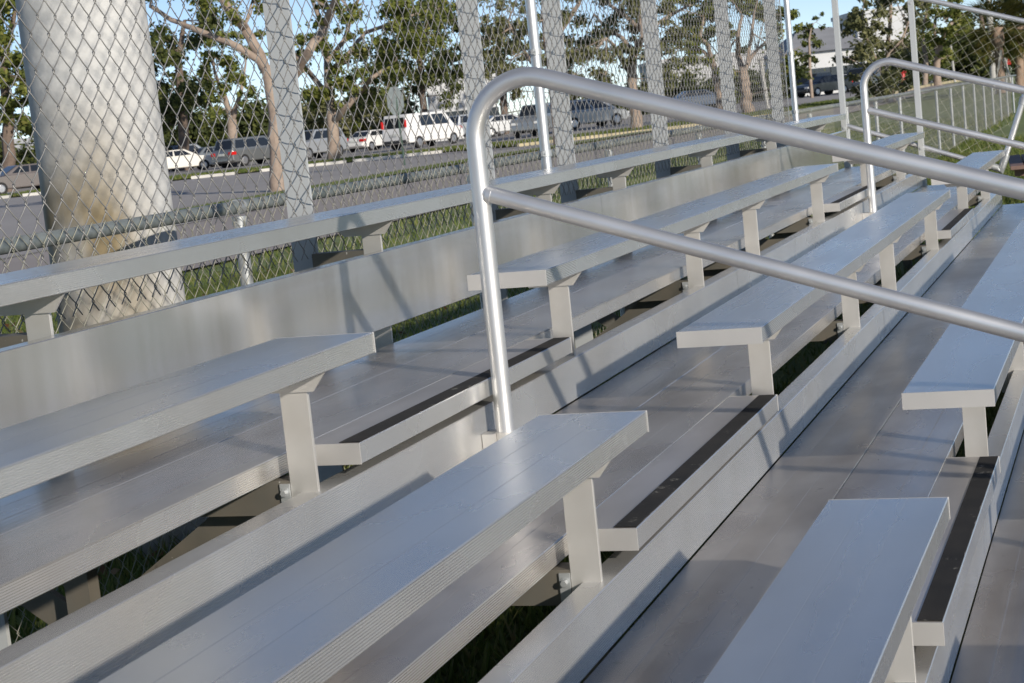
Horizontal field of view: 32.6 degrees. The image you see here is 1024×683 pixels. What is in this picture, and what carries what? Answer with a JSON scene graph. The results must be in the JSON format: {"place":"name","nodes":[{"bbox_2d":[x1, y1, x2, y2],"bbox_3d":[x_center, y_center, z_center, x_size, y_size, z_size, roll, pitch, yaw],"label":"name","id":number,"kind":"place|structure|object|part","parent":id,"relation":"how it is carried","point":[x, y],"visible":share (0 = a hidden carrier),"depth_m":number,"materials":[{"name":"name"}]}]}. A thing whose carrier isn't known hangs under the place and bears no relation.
{"place":"outdoors","nodes":[
{"label":"outdoors","id":0,"kind":"place"},
{"bbox_2d":[174,130,651,210],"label":"median","id":1,"kind":"object","parent":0,"point":[350,180],"visible":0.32,"depth_m":48.31,"materials":[{"name":"concrete"}]},
{"bbox_2d":[7,81,932,194],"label":"parking lot","id":2,"kind":"structure","parent":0,"point":[808,99],"depth_m":108.30,"materials":[{"name":"grey asphalt"}]},
{"bbox_2d":[0,163,39,194],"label":"parked car","id":3,"kind":"object","parent":2,"relation":"on","point":[22,180],"visible":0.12,"depth_m":88.07,"materials":[{"name":"paint"}]},
{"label":"side window","id":4,"kind":"part","parent":3,"relation":"part of","materials":[{"name":"black glass"}]},
{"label":"side window","id":5,"kind":"part","parent":3,"relation":"part of","materials":[{"name":"black glass"}]},
{"bbox_2d":[166,149,214,169],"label":"parked car","id":6,"kind":"object","parent":2,"relation":"on","point":[196,161],"visible":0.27,"depth_m":108.19,"materials":[{"name":"paint"}]},
{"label":"side window","id":7,"kind":"part","parent":6,"relation":"part of","materials":[{"name":"black glass"}]},
{"bbox_2d":[165,143,216,171],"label":"parked car","id":8,"kind":"object","parent":2,"relation":"on","point":[175,147],"visible":0.06,"depth_m":120.08,"materials":[{"name":"paint"}]},
{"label":"side window","id":9,"kind":"part","parent":8,"relation":"part of","materials":[{"name":"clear glass"}]},
{"bbox_2d":[191,146,238,169],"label":"parked car","id":10,"kind":"object","parent":2,"relation":"on","point":[201,151],"visible":0.08,"depth_m":119.68,"materials":[{"name":"paint"}]},
{"bbox_2d":[211,135,269,167],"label":"parked van","id":11,"kind":"object","parent":2,"relation":"on","point":[222,158],"visible":0.58,"depth_m":106.41,"materials":[{"name":"paint"}]},
{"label":"rear window","id":12,"kind":"part","parent":11,"relation":"part of","materials":[{"name":"black glass"}]},
{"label":"side window","id":13,"kind":"part","parent":11,"relation":"part of","materials":[{"name":"black glass"}]},
{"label":"side window","id":14,"kind":"part","parent":11,"relation":"part of","materials":[{"name":"black glass"}]},
{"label":"side window","id":15,"kind":"part","parent":11,"relation":"part of","materials":[{"name":"black glass"}]},
{"bbox_2d":[304,127,348,159],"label":"parked car","id":16,"kind":"object","parent":2,"relation":"on","point":[316,138],"visible":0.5,"depth_m":105.19,"materials":[{"name":"paint"}]},
{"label":"side window","id":17,"kind":"part","parent":16,"relation":"part of","materials":[{"name":"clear glass"}]},
{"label":"side window","id":18,"kind":"part","parent":16,"relation":"part of","materials":[{"name":"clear glass"}]},
{"bbox_2d":[348,129,382,151],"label":"parked car","id":19,"kind":"object","parent":2,"relation":"on","point":[361,143],"visible":0.41,"depth_m":122.46,"materials":[{"name":"paint"}]},
{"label":"rear window","id":20,"kind":"part","parent":19,"relation":"part of","materials":[{"name":"black glass"}]},
{"bbox_2d":[380,111,464,149],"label":"parked van","id":21,"kind":"object","parent":2,"relation":"on","point":[406,125],"visible":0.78,"depth_m":104.29,"materials":[{"name":"paint"}]},
{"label":"rear window","id":22,"kind":"part","parent":21,"relation":"part of","materials":[{"name":"black glass"}]},
{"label":"rear window","id":23,"kind":"part","parent":21,"relation":"part of","materials":[{"name":"black glass"}]},
{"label":"side window","id":24,"kind":"part","parent":21,"relation":"part of","materials":[{"name":"black glass"}]},
{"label":"side window","id":25,"kind":"part","parent":21,"relation":"part of","materials":[{"name":"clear glass"}]},
{"bbox_2d":[448,114,505,137],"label":"parked car","id":26,"kind":"object","parent":2,"relation":"on","point":[458,120],"visible":0.12,"depth_m":120.17,"materials":[{"name":"paint"}]},
{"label":"rear window","id":27,"kind":"part","parent":26,"relation":"part of","materials":[{"name":"glass"}]},
{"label":"side window","id":28,"kind":"part","parent":26,"relation":"part of","materials":[{"name":"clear glass"}]},
{"bbox_2d":[489,114,529,136],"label":"parked car","id":29,"kind":"object","parent":2,"relation":"on","point":[501,125],"visible":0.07,"depth_m":116.94,"materials":[{"name":"paint"}]},
{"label":"side window","id":30,"kind":"part","parent":29,"relation":"part of","materials":[{"name":"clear glass"}]},
{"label":"side window","id":31,"kind":"part","parent":29,"relation":"part of","materials":[{"name":"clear glass"}]},
{"bbox_2d":[510,103,552,137],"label":"parked car","id":32,"kind":"object","parent":2,"relation":"on","point":[524,126],"visible":0.34,"depth_m":96.59,"materials":[{"name":"paint"}]},
{"bbox_2d":[570,99,628,129],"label":"parked van","id":33,"kind":"object","parent":2,"relation":"on","point":[581,118],"visible":0.32,"depth_m":103.09,"materials":[{"name":"paint"}]},
{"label":"side window","id":34,"kind":"part","parent":33,"relation":"part of","materials":[{"name":"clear glass"}]},
{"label":"side window","id":35,"kind":"part","parent":33,"relation":"part of","materials":[{"name":"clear glass"}]},
{"bbox_2d":[674,89,715,106],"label":"parked car","id":36,"kind":"object","parent":2,"relation":"on","point":[696,98],"visible":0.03,"depth_m":123.06,"materials":[{"name":"paint"}]},
{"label":"side window","id":37,"kind":"part","parent":36,"relation":"part of","materials":[{"name":"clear glass"}]},
{"bbox_2d":[788,72,831,96],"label":"parked car","id":38,"kind":"object","parent":2,"relation":"on","point":[803,80],"visible":0.18,"depth_m":141.28,"materials":[{"name":"paint"}]},
{"bbox_2d":[796,74,852,97],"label":"parked car","id":39,"kind":"object","parent":2,"relation":"on","point":[827,84],"visible":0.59,"depth_m":127.08,"materials":[{"name":"paint"}]},
{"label":"side window","id":40,"kind":"part","parent":39,"relation":"part of","materials":[{"name":"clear glass"}]},
{"bbox_2d":[846,68,881,90],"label":"parked car","id":41,"kind":"object","parent":2,"relation":"on","point":[857,71],"visible":0.12,"depth_m":133.37,"materials":[{"name":"paint"}]},
{"bbox_2d":[11,81,943,196],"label":"verge","id":42,"kind":"structure","parent":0,"point":[846,98],"depth_m":102.03,"materials":[{"name":"green plant"}]},
{"bbox_2d":[294,0,456,159],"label":"street tree","id":43,"kind":"object","parent":42,"relation":"on","point":[316,92],"visible":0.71,"depth_m":79.94,"materials":[{"name":"green plant"}]},
{"bbox_2d":[564,0,690,129],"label":"street tree","id":44,"kind":"object","parent":42,"relation":"on","point":[633,70],"visible":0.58,"depth_m":77.17,"materials":[{"name":"green plant"}]},
{"bbox_2d":[0,82,963,273],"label":"sidewalk","id":45,"kind":"structure","parent":0,"point":[15,263],"depth_m":35.71,"materials":[{"name":"grey concrete"}]},
{"bbox_2d":[5,155,968,581],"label":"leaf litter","id":46,"kind":"object","parent":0,"point":[103,569],"visible":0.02,"depth_m":6.24,"materials":[{"name":"brown plant"}]},
{"bbox_2d":[0,73,1014,258],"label":"road","id":47,"kind":"structure","parent":0,"point":[9,224],"depth_m":54.82,"materials":[{"name":"grey asphalt"}]},
{"bbox_2d":[22,192,40,196],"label":"kerb","id":48,"kind":"structure","parent":47,"relation":"on","point":[31,194],"depth_m":76.39,"materials":[{"name":"concrete"}]},
{"bbox_2d":[191,172,234,178],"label":"kerb","id":49,"kind":"structure","parent":47,"relation":"on","point":[214,175],"depth_m":76.39,"materials":[{"name":"concrete"}]},
{"bbox_2d":[259,160,346,171],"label":"kerb","id":50,"kind":"structure","parent":47,"relation":"on","point":[312,165],"depth_m":76.39,"materials":[{"name":"concrete"}]},
{"bbox_2d":[387,85,405,164],"bbox_3d":[-3.747,-7.142,58.038,0.325,2.695,0.798,-3,8,20],"label":"road sign","id":51,"kind":"object","parent":47,"relation":"on","point":[395,100],"visible":0.77,"depth_m":57.97,"materials":[{"name":"metal"}]},
{"bbox_2d":[355,150,441,161],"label":"kerb","id":52,"kind":"structure","parent":47,"relation":"on","point":[392,156],"depth_m":76.39,"materials":[{"name":"concrete"}]},
{"bbox_2d":[515,126,679,146],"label":"kerb","id":53,"kind":"structure","parent":47,"relation":"on","point":[578,138],"depth_m":72.86,"materials":[{"name":"beige concrete"}]},
{"bbox_2d":[678,114,766,127],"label":"kerb","id":54,"kind":"structure","parent":47,"relation":"on","point":[700,125],"depth_m":74.90,"materials":[{"name":"beige concrete"}]},
{"bbox_2d":[920,80,959,87],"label":"kerb","id":55,"kind":"structure","parent":47,"relation":"on","point":[932,84],"depth_m":124.00,"materials":[{"name":"beige concrete"}]},
{"bbox_2d":[0,0,1020,138],"label":"sky","id":56,"kind":"structure","parent":0,"point":[808,9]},
{"bbox_2d":[0,70,1023,682],"bbox_3d":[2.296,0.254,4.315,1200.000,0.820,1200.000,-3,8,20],"label":"ground","id":57,"kind":"structure","parent":0,"point":[1006,130],"depth_m":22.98,"materials":[{"name":"green plant"}]},
{"bbox_2d":[0,0,32,191],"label":"street tree","id":58,"kind":"object","parent":57,"relation":"on","point":[24,125],"visible":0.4,"depth_m":98.86,"materials":[{"name":"green plant"}]},
{"bbox_2d":[0,126,36,188],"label":"hedge","id":59,"kind":"object","parent":57,"relation":"on","point":[29,158],"visible":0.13,"depth_m":110.78,"materials":[{"name":"green plant"}]},
{"bbox_2d":[14,138,33,151],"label":"building","id":60,"kind":"structure","parent":57,"relation":"on","point":[21,142],"depth_m":138.21,"materials":[{"name":"white concrete"}]},
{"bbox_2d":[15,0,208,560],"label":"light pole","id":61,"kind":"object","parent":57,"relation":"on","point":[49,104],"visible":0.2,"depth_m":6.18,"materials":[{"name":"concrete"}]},
{"bbox_2d":[149,6,227,170],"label":"street tree","id":62,"kind":"object","parent":57,"relation":"on","point":[179,84],"visible":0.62,"depth_m":117.69,"materials":[{"name":"green plant"}]},
{"bbox_2d":[196,26,268,166],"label":"street tree","id":63,"kind":"object","parent":57,"relation":"on","point":[231,79],"visible":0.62,"depth_m":109.31,"materials":[{"name":"green plant"}]},
{"bbox_2d":[156,72,309,166],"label":"hedge","id":64,"kind":"object","parent":57,"relation":"on","point":[218,128],"visible":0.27,"depth_m":135.57,"materials":[{"name":"green plant"}]},
{"bbox_2d":[145,0,367,191],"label":"street tree","id":65,"kind":"object","parent":57,"relation":"on","point":[203,5],"visible":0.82,"depth_m":44.85,"materials":[{"name":"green plant"}]},
{"bbox_2d":[301,75,419,152],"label":"hedge","id":66,"kind":"object","parent":57,"relation":"on","point":[319,120],"visible":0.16,"depth_m":148.65,"materials":[{"name":"green plant"}]},
{"bbox_2d":[0,0,798,649],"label":"chain link fence","id":67,"kind":"object","parent":57,"relation":"on","point":[284,68],"visible":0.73,"depth_m":6.70,"materials":[{"name":"metal"}]},
{"bbox_2d":[342,0,480,143],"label":"street tree","id":68,"kind":"object","parent":57,"relation":"on","point":[432,78],"visible":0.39,"depth_m":126.61,"materials":[{"name":"green plant"}]},
{"bbox_2d":[426,73,498,141],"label":"building","id":69,"kind":"structure","parent":57,"relation":"on","point":[456,100],"depth_m":139.63,"materials":[{"name":"white concrete"}]},
{"bbox_2d":[445,110,461,115],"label":"window","id":70,"kind":"structure","parent":69,"relation":"in","point":[453,112],"depth_m":139.72,"materials":[{"name":"grey glass"}]},
{"bbox_2d":[489,107,498,115],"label":"window","id":71,"kind":"structure","parent":69,"relation":"in","point":[493,109],"depth_m":139.72,"materials":[{"name":"grey glass"}]},
{"bbox_2d":[0,75,1015,642],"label":"chain link fence","id":72,"kind":"object","parent":57,"relation":"on","point":[72,233],"visible":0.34,"depth_m":7.76,"materials":[{"name":"metal"}]},
{"bbox_2d":[0,58,1023,682],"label":"bleacher","id":73,"kind":"object","parent":57,"relation":"on","point":[478,486],"visible":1,"depth_m":4.13,"materials":[{"name":"metal"}]},
{"bbox_2d":[477,0,581,144],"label":"street tree","id":74,"kind":"object","parent":57,"relation":"on","point":[499,41],"visible":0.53,"depth_m":66.34,"materials":[{"name":"green plant"}]},
{"bbox_2d":[481,0,612,133],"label":"street tree","id":75,"kind":"object","parent":57,"relation":"on","point":[487,76],"visible":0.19,"depth_m":127.39,"materials":[{"name":"green plant"}]},
{"bbox_2d":[549,50,824,114],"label":"hedge","id":76,"kind":"object","parent":57,"relation":"on","point":[798,68],"visible":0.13,"depth_m":140.71,"materials":[{"name":"green plant"}]},
{"bbox_2d":[638,49,765,98],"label":"building","id":77,"kind":"structure","parent":57,"relation":"on","point":[681,70],"depth_m":184.51,"materials":[{"name":"white glass"}]},
{"bbox_2d":[659,0,746,109],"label":"street tree","id":78,"kind":"object","parent":57,"relation":"on","point":[698,44],"visible":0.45,"depth_m":91.40,"materials":[{"name":"green plant"}]},
{"bbox_2d":[703,0,808,112],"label":"street tree","id":79,"kind":"object","parent":57,"relation":"on","point":[794,13],"visible":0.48,"depth_m":88.01,"materials":[{"name":"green plant"}]},
{"bbox_2d":[756,58,769,107],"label":"sign post","id":80,"kind":"object","parent":57,"relation":"on","point":[764,83],"visible":0.57,"depth_m":99.90,"materials":[{"name":"silver metal"}]},
{"bbox_2d":[797,12,828,97],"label":"young tree","id":81,"kind":"object","parent":57,"relation":"on","point":[808,36],"visible":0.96,"depth_m":120.11,"materials":[{"name":"green plant"}]},
{"bbox_2d":[762,27,869,95],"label":"building","id":82,"kind":"structure","parent":57,"relation":"on","point":[824,54],"depth_m":149.81,"materials":[{"name":"white glass"}]},
{"bbox_2d":[811,67,830,73],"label":"window","id":83,"kind":"structure","parent":82,"relation":"in","point":[827,69],"depth_m":149.72,"materials":[{"name":"grey glass"}]},
{"bbox_2d":[830,65,850,74],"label":"window","id":84,"kind":"structure","parent":82,"relation":"in","point":[833,70],"depth_m":149.72,"materials":[{"name":"grey glass"}]},
{"bbox_2d":[831,6,909,84],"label":"building","id":85,"kind":"structure","parent":57,"relation":"on","point":[897,25],"depth_m":171.26,"materials":[{"name":"white concrete"}]},
{"bbox_2d":[831,0,939,102],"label":"street tree","id":86,"kind":"object","parent":57,"relation":"on","point":[856,20],"visible":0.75,"depth_m":82.71,"materials":[{"name":"green plant"}]},
{"bbox_2d":[829,19,1023,86],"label":"hedge","id":87,"kind":"object","parent":57,"relation":"on","point":[965,62],"visible":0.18,"depth_m":148.18,"materials":[{"name":"green plant"}]},
{"bbox_2d":[831,0,1023,243],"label":"end guard fence","id":88,"kind":"object","parent":57,"relation":"on","point":[1000,167],"visible":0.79,"depth_m":14.08,"materials":[{"name":"metal"}]},
{"bbox_2d":[895,0,986,85],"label":"street tree","id":89,"kind":"object","parent":57,"relation":"on","point":[947,32],"visible":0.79,"depth_m":117.03,"materials":[{"name":"green plant"}]},
{"bbox_2d":[950,41,955,81],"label":"lamp post","id":90,"kind":"object","parent":57,"relation":"on","point":[953,68],"visible":0.23,"depth_m":129.92,"materials":[{"name":"white metal"}]},
{"bbox_2d":[944,0,1023,76],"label":"street tree","id":91,"kind":"object","parent":57,"relation":"on","point":[982,21],"visible":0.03,"depth_m":163.46,"materials":[{"name":"green plant"}]},
{"bbox_2d":[947,0,1023,93],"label":"palm tree","id":92,"kind":"object","parent":57,"relation":"on","point":[994,6],"visible":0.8,"depth_m":77.77,"materials":[{"name":"green plant"}]},
{"bbox_2d":[986,0,995,88],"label":"utility pole","id":93,"kind":"object","parent":57,"relation":"on","point":[991,69],"visible":0.12,"depth_m":89.86,"materials":[{"name":"grey wood"}]},
{"bbox_2d":[971,0,1023,85],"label":"palm tree","id":94,"kind":"object","parent":57,"relation":"on","point":[1019,60],"visible":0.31,"depth_m":81.80,"materials":[{"name":"green plant"}]},
{"bbox_2d":[994,50,1001,93],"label":"tree brace","id":95,"kind":"object","parent":57,"relation":"on","point":[999,60],"visible":0.64,"depth_m":77.78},
{"bbox_2d":[1003,58,1010,82],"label":"tree brace","id":96,"kind":"object","parent":57,"relation":"on","point":[1005,63],"visible":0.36,"depth_m":77.77,"materials":[{"name":"grey wood"}]},
{"bbox_2d":[1008,154,1023,176],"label":"picnic table","id":97,"kind":"object","parent":57,"relation":"on","point":[1016,163],"visible":0.84,"depth_m":18.12,"materials":[{"name":"wood"}]}
]}

